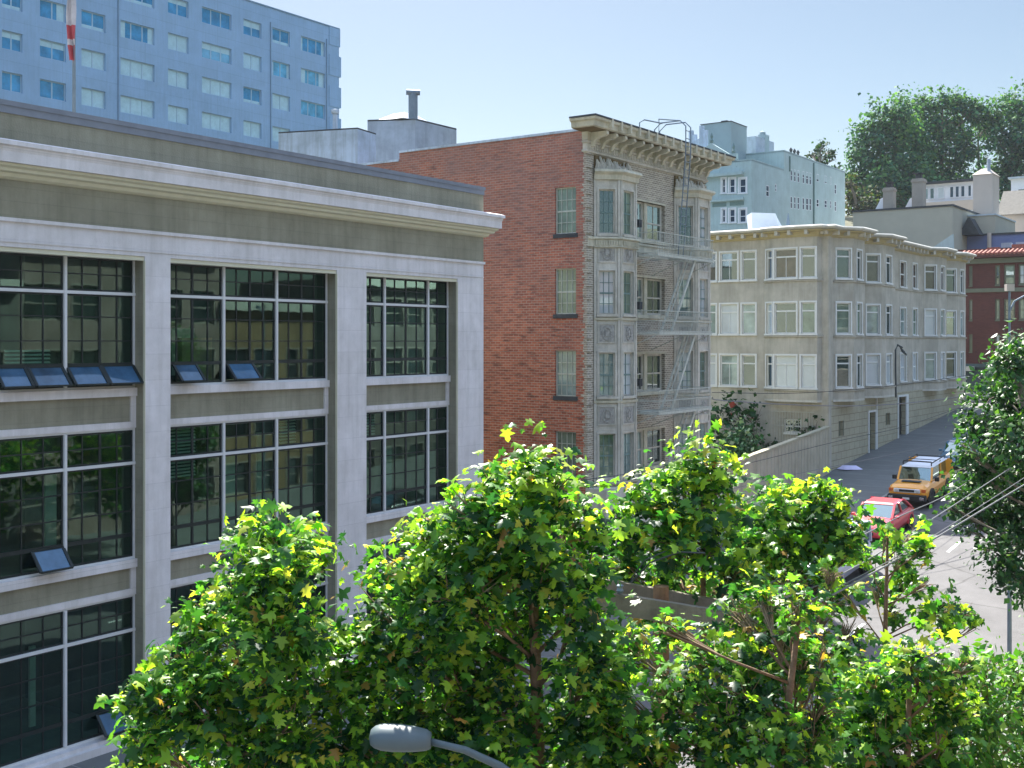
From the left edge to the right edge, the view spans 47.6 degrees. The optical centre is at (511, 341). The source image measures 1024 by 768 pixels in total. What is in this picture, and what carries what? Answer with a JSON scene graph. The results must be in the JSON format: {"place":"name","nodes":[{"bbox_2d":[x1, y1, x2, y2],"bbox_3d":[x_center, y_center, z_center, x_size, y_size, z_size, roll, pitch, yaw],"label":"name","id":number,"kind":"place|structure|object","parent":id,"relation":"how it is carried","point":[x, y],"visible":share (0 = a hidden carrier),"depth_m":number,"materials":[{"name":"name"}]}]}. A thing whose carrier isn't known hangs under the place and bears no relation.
{"place":"outdoors","nodes":[
{"label":"outdoors","id":0,"kind":"place"},
{"bbox_2d":[64,403,1000,767],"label":"pavement","id":1,"kind":"structure","parent":0,"point":[872,481],"depth_m":64.92,"materials":[{"name":"concrete"}]},
{"bbox_2d":[251,0,1023,214],"label":"sky","id":2,"kind":"structure","parent":0,"point":[794,72],"materials":[{"name":"blue"}]},
{"bbox_2d":[488,216,852,613],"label":"ground","id":3,"kind":"structure","parent":0,"point":[848,220],"depth_m":176.29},
{"bbox_2d":[0,0,340,148],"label":"hotel tower","id":4,"kind":"structure","parent":3,"relation":"on","point":[251,72],"depth_m":91.97,"materials":[{"name":"blue concrete"}]},
{"bbox_2d":[2,30,20,51],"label":"window","id":5,"kind":"structure","parent":4,"relation":"in","point":[10,40],"depth_m":80.16,"materials":[{"name":"blue glass"}]},
{"bbox_2d":[2,71,20,92],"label":"window","id":6,"kind":"structure","parent":4,"relation":"in","point":[10,81],"depth_m":80.16,"materials":[{"name":"blue glass"}]},
{"bbox_2d":[40,0,64,22],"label":"window","id":7,"kind":"structure","parent":4,"relation":"in","point":[50,10],"depth_m":82.76,"materials":[{"name":"blue glass"}]},
{"bbox_2d":[40,39,64,61],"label":"window","id":8,"kind":"structure","parent":4,"relation":"in","point":[48,49],"depth_m":82.76,"materials":[{"name":"blue glass"}]},
{"bbox_2d":[40,79,64,101],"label":"window","id":9,"kind":"structure","parent":4,"relation":"in","point":[48,89],"depth_m":82.76,"materials":[{"name":"blue glass"}]},
{"bbox_2d":[81,10,103,32],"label":"window","id":10,"kind":"structure","parent":4,"relation":"in","point":[89,20],"depth_m":85.41,"materials":[{"name":"blue glass"}]},
{"bbox_2d":[81,49,103,70],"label":"window","id":11,"kind":"structure","parent":4,"relation":"in","point":[91,59],"depth_m":85.41,"materials":[{"name":"white glass"}]},
{"bbox_2d":[81,87,103,108],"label":"window","id":12,"kind":"structure","parent":4,"relation":"in","point":[89,97],"depth_m":85.41,"materials":[{"name":"white glass"}]},
{"bbox_2d":[120,20,152,44],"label":"window","id":13,"kind":"structure","parent":4,"relation":"in","point":[128,30],"depth_m":88.57,"materials":[{"name":"blue glass"}]},
{"bbox_2d":[120,58,152,81],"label":"window","id":14,"kind":"structure","parent":4,"relation":"in","point":[135,69],"depth_m":88.57,"materials":[{"name":"white glass"}]},
{"bbox_2d":[120,95,152,117],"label":"window","id":15,"kind":"structure","parent":4,"relation":"in","point":[129,105],"depth_m":88.57,"materials":[{"name":"white glass"}]},
{"bbox_2d":[202,7,229,29],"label":"window","id":16,"kind":"structure","parent":4,"relation":"in","point":[212,17],"depth_m":94.86,"materials":[{"name":"blue glass"}]},
{"bbox_2d":[202,42,229,63],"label":"window","id":17,"kind":"structure","parent":4,"relation":"in","point":[209,51],"depth_m":94.86,"materials":[{"name":"blue glass"}]},
{"bbox_2d":[202,77,229,98],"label":"window","id":18,"kind":"structure","parent":4,"relation":"in","point":[209,86],"depth_m":94.86,"materials":[{"name":"white glass"}]},
{"bbox_2d":[202,112,229,132],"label":"window","id":19,"kind":"structure","parent":4,"relation":"in","point":[209,121],"depth_m":94.86,"materials":[{"name":"white glass"}]},
{"bbox_2d":[0,99,504,767],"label":"office building","id":20,"kind":"structure","parent":3,"relation":"on","point":[200,337],"depth_m":30.09,"materials":[{"name":"beige paint"}]},
{"bbox_2d":[0,428,135,581],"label":"window","id":21,"kind":"structure","parent":20,"relation":"in","point":[48,559],"depth_m":26.20,"materials":[{"name":"white glass"}]},
{"bbox_2d":[0,594,135,767],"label":"window","id":22,"kind":"structure","parent":20,"relation":"in","point":[106,724],"depth_m":26.22,"materials":[{"name":"grey glass"}]},
{"bbox_2d":[0,251,143,392],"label":"window","id":23,"kind":"structure","parent":20,"relation":"in","point":[20,377],"depth_m":26.21,"materials":[{"name":"white glass"}]},
{"bbox_2d":[72,27,75,111],"bbox_3d":[-12.838,-8.950,34.000,0.111,9.500,0.111,0,0,-23],"label":"flagpole","id":24,"kind":"object","parent":20,"relation":"on","point":[74,84],"visible":0.47,"depth_m":33.96,"materials":[{"name":"metal"}]},
{"bbox_2d":[66,0,75,60],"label":"flag","id":25,"kind":"object","parent":24,"relation":"attached to","point":[71,16],"visible":1,"depth_m":33.89,"materials":[{"name":"red fabric"}]},
{"bbox_2d":[170,263,327,385],"bbox_3d":[-6.802,-0.440,30.643,0.465,3.080,5.777,0,0,35],"label":"window","id":26,"kind":"structure","parent":20,"relation":"in","point":[242,371],"depth_m":30.38,"materials":[{"name":"white glass"}]},
{"bbox_2d":[170,414,327,551],"bbox_3d":[-6.947,3.620,30.745,0.110,3.120,5.777,0,0,35],"label":"window","id":27,"kind":"structure","parent":20,"relation":"in","point":[275,447],"depth_m":30.38,"materials":[{"name":"grey glass"}]},
{"bbox_2d":[170,554,327,702],"bbox_3d":[-6.947,7.630,30.745,0.110,3.180,5.777,0,0,35],"label":"window","id":28,"kind":"structure","parent":20,"relation":"in","point":[324,584],"depth_m":29.96,"materials":[{"name":"grey glass"}]},
{"bbox_2d":[366,276,448,378],"bbox_3d":[-3.326,-0.440,35.876,0.110,3.080,4.324,0,0,35],"label":"window","id":29,"kind":"structure","parent":20,"relation":"in","point":[383,304],"depth_m":35.96,"materials":[{"name":"grey glass"}]},
{"bbox_2d":[366,405,448,515],"bbox_3d":[-3.326,3.620,35.876,0.110,3.120,4.324,0,0,35],"label":"window","id":30,"kind":"structure","parent":20,"relation":"in","point":[383,437],"depth_m":35.96,"materials":[{"name":"grey glass"}]},
{"bbox_2d":[361,113,735,580],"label":"brick apartment house","id":31,"kind":"structure","parent":3,"relation":"on","point":[598,259],"depth_m":45.54,"materials":[{"name":"red brick"}]},
{"bbox_2d":[278,109,375,163],"bbox_3d":[-8.902,-8.625,55.938,4.357,5.250,1.653,0,0,17],"label":"rooftop penthouse","id":32,"kind":"object","parent":31,"relation":"on","point":[355,145],"visible":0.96,"depth_m":55.15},
{"bbox_2d":[367,89,455,161],"bbox_3d":[-5.254,-9.571,62.338,2.956,7.143,4.646,0,0,35],"label":"rooftop penthouse","id":33,"kind":"object","parent":31,"relation":"on","point":[398,132],"visible":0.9,"depth_m":61.00,"materials":[{"name":"grey paint"}]},
{"bbox_2d":[553,187,577,238],"bbox_3d":[2.076,-4.940,44.478,1.090,1.940,0.190,0,0,35],"label":"window","id":34,"kind":"structure","parent":31,"relation":"in","point":[565,197],"depth_m":44.56,"materials":[{"name":"glass"}]},
{"bbox_2d":[553,268,577,317],"bbox_3d":[2.076,-1.845,44.478,1.090,1.910,0.190,0,0,35],"label":"window","id":35,"kind":"structure","parent":31,"relation":"in","point":[565,278],"depth_m":44.56,"materials":[{"name":"glass"}]},
{"bbox_2d":[553,350,577,400],"bbox_3d":[2.076,1.300,44.478,1.090,1.920,0.190,0,0,35],"label":"window","id":36,"kind":"structure","parent":31,"relation":"in","point":[565,359],"depth_m":44.56,"materials":[{"name":"glass"}]},
{"bbox_2d":[556,431,575,480],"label":"window","id":37,"kind":"structure","parent":31,"relation":"in","point":[564,440],"depth_m":44.55,"materials":[{"name":"glass"}]},
{"bbox_2d":[596,432,616,479],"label":"window","id":38,"kind":"structure","parent":31,"relation":"in","point":[606,441],"depth_m":44.52,"materials":[{"name":"glass"}]},
{"bbox_2d":[596,187,617,235],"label":"window","id":39,"kind":"structure","parent":31,"relation":"in","point":[606,199],"depth_m":44.52,"materials":[{"name":"glass"}]},
{"bbox_2d":[596,268,617,316],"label":"window","id":40,"kind":"structure","parent":31,"relation":"in","point":[606,280],"depth_m":44.52,"materials":[{"name":"glass"}]},
{"bbox_2d":[596,351,617,398],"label":"window","id":41,"kind":"structure","parent":31,"relation":"in","point":[606,360],"depth_m":44.52,"materials":[{"name":"glass"}]},
{"bbox_2d":[623,188,636,238],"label":"window","id":42,"kind":"structure","parent":31,"relation":"in","point":[627,196],"depth_m":45.21,"materials":[{"name":"glass"}]},
{"bbox_2d":[623,269,636,316],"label":"window","id":43,"kind":"structure","parent":31,"relation":"in","point":[627,276],"depth_m":45.21,"materials":[{"name":"glass"}]},
{"bbox_2d":[623,350,636,398],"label":"window","id":44,"kind":"structure","parent":31,"relation":"in","point":[627,355],"depth_m":45.21,"materials":[{"name":"glass"}]},
{"bbox_2d":[623,430,636,479],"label":"window","id":45,"kind":"structure","parent":31,"relation":"in","point":[627,435],"depth_m":45.21,"materials":[{"name":"glass"}]},
{"bbox_2d":[647,203,660,241],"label":"window","id":46,"kind":"structure","parent":31,"relation":"in","point":[653,211],"depth_m":48.64,"materials":[{"name":"glass"}]},
{"bbox_2d":[647,278,660,314],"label":"window","id":47,"kind":"structure","parent":31,"relation":"in","point":[653,285],"depth_m":48.64,"materials":[{"name":"glass"}]},
{"bbox_2d":[647,354,660,389],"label":"window","id":48,"kind":"structure","parent":31,"relation":"in","point":[653,360],"depth_m":48.64,"materials":[{"name":"glass"}]},
{"bbox_2d":[647,428,660,465],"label":"window","id":49,"kind":"structure","parent":31,"relation":"in","point":[653,435],"depth_m":48.65,"materials":[{"name":"glass"}]},
{"bbox_2d":[676,204,694,247],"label":"window","id":50,"kind":"structure","parent":31,"relation":"in","point":[689,207],"depth_m":49.93,"materials":[{"name":"glass"}]},
{"bbox_2d":[677,276,693,318],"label":"window","id":51,"kind":"structure","parent":31,"relation":"in","point":[686,305],"depth_m":49.94,"materials":[{"name":"glass"}]},
{"bbox_2d":[677,350,693,392],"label":"window","id":52,"kind":"structure","parent":31,"relation":"in","point":[687,378],"depth_m":49.94,"materials":[{"name":"glass"}]},
{"bbox_2d":[699,205,708,248],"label":"window","id":53,"kind":"structure","parent":31,"relation":"in","point":[702,211],"depth_m":50.69,"materials":[{"name":"glass"}]},
{"bbox_2d":[699,277,709,319],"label":"window","id":54,"kind":"structure","parent":31,"relation":"in","point":[702,280],"depth_m":50.62,"materials":[{"name":"glass"}]},
{"bbox_2d":[699,349,709,392],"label":"window","id":55,"kind":"structure","parent":31,"relation":"in","point":[702,353],"depth_m":50.67,"materials":[{"name":"glass"}]},
{"bbox_2d":[716,409,764,461],"bbox_3d":[12.456,5.779,62.659,4.392,4.296,3.002,0,0,33],"label":"round shrub","id":56,"kind":"object","parent":3,"relation":"on","point":[742,446],"visible":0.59,"depth_m":62.57,"materials":[{"name":"green plant"}]},
{"bbox_2d":[710,382,779,452],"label":"climbing shrub","id":57,"kind":"object","parent":3,"relation":"on","point":[750,412],"visible":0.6,"depth_m":66.41,"materials":[{"name":"green plant"}]},
{"bbox_2d":[689,120,844,230],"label":"aqua apartment house","id":58,"kind":"structure","parent":3,"relation":"on","point":[759,174],"depth_m":121.79,"materials":[{"name":"paint"}]},
{"bbox_2d":[726,426,830,503],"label":"yard wall","id":59,"kind":"structure","parent":3,"relation":"on","point":[814,458],"depth_m":60.21,"materials":[{"name":"beige paint"}]},
{"bbox_2d":[804,138,846,181],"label":"conifer tree","id":60,"kind":"object","parent":3,"relation":"on","point":[816,155],"visible":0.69,"depth_m":188.23,"materials":[{"name":"green plant"}]},
{"bbox_2d":[710,213,976,471],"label":"bay windowed apartment house","id":61,"kind":"structure","parent":3,"relation":"on","point":[798,311],"depth_m":67.97,"materials":[{"name":"beige paint"}]},
{"bbox_2d":[718,250,738,281],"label":"window","id":62,"kind":"structure","parent":61,"relation":"in","point":[729,261],"depth_m":68.50,"materials":[{"name":"white glass"}]},
{"bbox_2d":[718,302,738,335],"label":"window","id":63,"kind":"structure","parent":61,"relation":"in","point":[729,311],"depth_m":68.50,"materials":[{"name":"white glass"}]},
{"bbox_2d":[718,353,738,387],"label":"window","id":64,"kind":"structure","parent":61,"relation":"in","point":[729,362],"depth_m":68.50,"materials":[{"name":"white glass"}]},
{"bbox_2d":[739,250,756,281],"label":"window","id":65,"kind":"structure","parent":61,"relation":"in","point":[748,260],"depth_m":67.80,"materials":[{"name":"white glass"}]},
{"bbox_2d":[739,302,756,335],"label":"window","id":66,"kind":"structure","parent":61,"relation":"in","point":[748,310],"depth_m":67.80,"materials":[{"name":"white glass"}]},
{"bbox_2d":[739,354,756,387],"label":"window","id":67,"kind":"structure","parent":61,"relation":"in","point":[748,362],"depth_m":67.80,"materials":[{"name":"white glass"}]},
{"bbox_2d":[772,247,797,279],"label":"window","id":68,"kind":"structure","parent":61,"relation":"in","point":[785,259],"depth_m":65.90,"materials":[{"name":"brown glass"}]},
{"bbox_2d":[772,301,797,334],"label":"window","id":69,"kind":"structure","parent":61,"relation":"in","point":[785,313],"depth_m":65.93,"materials":[{"name":"white glass"}]},
{"bbox_2d":[772,354,797,388],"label":"window","id":70,"kind":"structure","parent":61,"relation":"in","point":[785,366],"depth_m":65.90,"materials":[{"name":"white glass"}]},
{"bbox_2d":[799,246,817,278],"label":"window","id":71,"kind":"structure","parent":61,"relation":"in","point":[807,254],"depth_m":65.14,"materials":[{"name":"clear glass"}]},
{"bbox_2d":[799,301,817,334],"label":"window","id":72,"kind":"structure","parent":61,"relation":"in","point":[807,309],"depth_m":65.15,"materials":[{"name":"white glass"}]},
{"bbox_2d":[799,354,817,389],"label":"window","id":73,"kind":"structure","parent":61,"relation":"in","point":[807,362],"depth_m":65.15,"materials":[{"name":"white glass"}]},
{"bbox_2d":[835,247,852,279],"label":"window","id":74,"kind":"structure","parent":61,"relation":"in","point":[843,256],"depth_m":66.05,"materials":[{"name":"clear glass"}]},
{"bbox_2d":[835,301,852,334],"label":"window","id":75,"kind":"structure","parent":61,"relation":"in","point":[843,309],"depth_m":66.05,"materials":[{"name":"white glass"}]},
{"bbox_2d":[835,354,852,388],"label":"window","id":76,"kind":"structure","parent":61,"relation":"in","point":[843,362],"depth_m":66.05,"materials":[{"name":"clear glass"}]},
{"bbox_2d":[865,253,881,283],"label":"window","id":77,"kind":"structure","parent":61,"relation":"in","point":[872,260],"depth_m":70.27,"materials":[{"name":"white glass"}]},
{"bbox_2d":[865,304,881,335],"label":"window","id":78,"kind":"structure","parent":61,"relation":"in","point":[872,311],"depth_m":70.28,"materials":[{"name":"clear glass"}]},
{"bbox_2d":[865,353,881,385],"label":"window","id":79,"kind":"structure","parent":61,"relation":"in","point":[872,360],"depth_m":70.27,"materials":[{"name":"white glass"}]},
{"bbox_2d":[924,264,937,290],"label":"window","id":80,"kind":"structure","parent":61,"relation":"in","point":[929,269],"depth_m":80.35,"materials":[{"name":"white glass"}]},
{"bbox_2d":[924,308,937,335],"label":"window","id":81,"kind":"structure","parent":61,"relation":"in","point":[929,313],"depth_m":80.35,"materials":[{"name":"white glass"}]},
{"bbox_2d":[924,352,937,380],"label":"window","id":82,"kind":"structure","parent":61,"relation":"in","point":[929,357],"depth_m":80.37,"materials":[{"name":"clear glass"}]},
{"bbox_2d":[845,172,910,215],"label":"hillside tree","id":83,"kind":"object","parent":3,"relation":"on","point":[852,198],"visible":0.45,"depth_m":193.51,"materials":[{"name":"green plant"}]},
{"bbox_2d":[833,82,941,214],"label":"eucalyptus tree","id":84,"kind":"object","parent":3,"relation":"on","point":[891,134],"visible":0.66,"depth_m":203.09,"materials":[{"name":"green plant"}]},
{"bbox_2d":[852,172,978,249],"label":"grey stucco building","id":85,"kind":"structure","parent":3,"relation":"on","point":[916,219],"depth_m":114.69,"materials":[{"name":"white paint"}]},
{"bbox_2d":[864,150,973,205],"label":"eucalyptus tree","id":86,"kind":"object","parent":3,"relation":"on","point":[886,175],"visible":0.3,"depth_m":198.67,"materials":[{"name":"green plant"}]},
{"bbox_2d":[899,80,1006,179],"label":"eucalyptus tree","id":87,"kind":"object","parent":3,"relation":"on","point":[948,132],"visible":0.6,"depth_m":210.37,"materials":[{"name":"green plant"}]},
{"bbox_2d":[926,159,999,213],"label":"terraced house","id":88,"kind":"structure","parent":3,"relation":"on","point":[978,192],"depth_m":127.67,"materials":[{"name":"white paint"}]},
{"bbox_2d":[934,232,1023,248],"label":"blue house","id":89,"kind":"structure","parent":3,"relation":"on","point":[987,240],"depth_m":114.65,"materials":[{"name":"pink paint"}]},
{"bbox_2d":[962,213,1015,235],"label":"stepped annex","id":90,"kind":"object","parent":3,"relation":"on","point":[978,225],"visible":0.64,"depth_m":115.52,"materials":[{"name":"grey paint"}]},
{"bbox_2d":[958,242,1023,392],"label":"red brick building","id":91,"kind":"structure","parent":3,"relation":"on","point":[991,272],"depth_m":99.15,"materials":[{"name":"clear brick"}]},
{"bbox_2d":[978,76,1023,202],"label":"eucalyptus tree","id":92,"kind":"object","parent":3,"relation":"on","point":[1011,162],"visible":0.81,"depth_m":207.53,"materials":[{"name":"green plant"}]},
{"bbox_2d":[999,190,1023,231],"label":"hillside house","id":93,"kind":"structure","parent":3,"relation":"on","point":[1011,205],"depth_m":137.87,"materials":[{"name":"beige paint"}]},
{"bbox_2d":[358,426,1023,767],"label":"road","id":94,"kind":"structure","parent":0,"point":[989,607],"depth_m":41.12,"materials":[{"name":"grey asphalt"}]},
{"bbox_2d":[94,498,371,767],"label":"sycamore tree","id":95,"kind":"object","parent":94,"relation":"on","point":[268,698],"visible":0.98,"depth_m":10.91,"materials":[{"name":"green plant"}]},
{"bbox_2d":[851,496,913,538],"bbox_3d":[16.316,7.773,51.233,2.100,1.457,4.490,0,5,35],"label":"red sedan","id":96,"kind":"object","parent":94,"relation":"on","point":[888,509],"visible":0.39,"depth_m":50.85,"materials":[{"name":"paint"}]},
{"bbox_2d":[887,454,952,506],"bbox_3d":[20.234,6.858,57.469,2.258,2.096,4.935,0,5,35],"label":"off road car","id":97,"kind":"object","parent":94,"relation":"on","point":[919,478],"visible":0.84,"depth_m":56.61,"materials":[{"name":"orange paint"}]},
{"bbox_2d":[1004,284,1023,664],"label":"lamp post","id":98,"kind":"object","parent":94,"relation":"on","point":[1009,288],"visible":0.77,"depth_m":33.96,"materials":[{"name":"metal"}]},
{"bbox_2d":[793,484,1023,614],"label":"overhead wire","id":99,"kind":"object","parent":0,"point":[857,581],"visible":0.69,"depth_m":18.22,"materials":[{"name":"black metal"}]},
{"bbox_2d":[976,705,1023,763],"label":"pavement","id":100,"kind":"structure","parent":0,"point":[1009,742],"depth_m":27.12,"materials":[{"name":"concrete"}]},
{"bbox_2d":[369,723,508,767],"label":"street lamp","id":101,"kind":"object","parent":100,"relation":"on","point":[390,737],"visible":1,"depth_m":10.21,"materials":[{"name":"grey metal"}]},
{"bbox_2d":[305,418,655,767],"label":"sycamore tree","id":102,"kind":"object","parent":100,"relation":"on","point":[513,520],"visible":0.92,"depth_m":11.28,"materials":[{"name":"green plant"}]},
{"bbox_2d":[549,551,781,759],"bbox_3d":[1.848,6.037,14.025,2.840,7.065,0.751,0,0,0],"label":"utility pole","id":103,"kind":"object","parent":100,"relation":"on","point":[654,598],"visible":0.47,"depth_m":13.69,"materials":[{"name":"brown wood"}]},
{"bbox_2d":[587,419,769,704],"bbox_3d":[2.049,5.261,14.670,2.436,8.626,1.946,0,0,0],"label":"sycamore tree","id":104,"kind":"object","parent":100,"relation":"on","point":[705,478],"visible":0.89,"depth_m":14.45,"materials":[{"name":"green plant"}]},
{"bbox_2d":[577,560,873,767],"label":"sycamore tree","id":105,"kind":"object","parent":100,"relation":"on","point":[785,738],"visible":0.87,"depth_m":11.58,"materials":[{"name":"green plant"}]},
{"bbox_2d":[600,553,889,706],"bbox_3d":[3.005,6.209,15.453,4.288,6.756,1.996,0,0,0],"label":"sycamore tree","id":106,"kind":"object","parent":100,"relation":"on","point":[829,581],"visible":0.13,"depth_m":15.70,"materials":[{"name":"green plant"}]},
{"bbox_2d":[699,467,876,766],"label":"sycamore tree","id":107,"kind":"object","parent":100,"relation":"on","point":[774,534],"visible":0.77,"depth_m":16.43,"materials":[{"name":"green plant"}]},
{"bbox_2d":[792,609,1003,767],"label":"sycamore tree","id":108,"kind":"object","parent":100,"relation":"on","point":[897,698],"visible":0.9,"depth_m":12.91,"materials":[{"name":"green plant"}]},
{"bbox_2d":[824,514,984,722],"bbox_3d":[6.317,6.140,18.465,2.589,6.875,1.421,0,0,0],"label":"sycamore tree","id":109,"kind":"object","parent":100,"relation":"on","point":[951,614],"visible":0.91,"depth_m":18.34,"materials":[{"name":"green plant"}]},
{"bbox_2d":[914,626,1023,767],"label":"leafy street tree","id":110,"kind":"object","parent":100,"relation":"on","point":[993,730],"visible":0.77,"depth_m":14.53,"materials":[{"name":"green plant"}]},
{"bbox_2d":[929,318,1023,616],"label":"evergreen street tree","id":111,"kind":"object","parent":100,"relation":"on","point":[983,465],"visible":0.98,"depth_m":29.68,"materials":[{"name":"green plant"}]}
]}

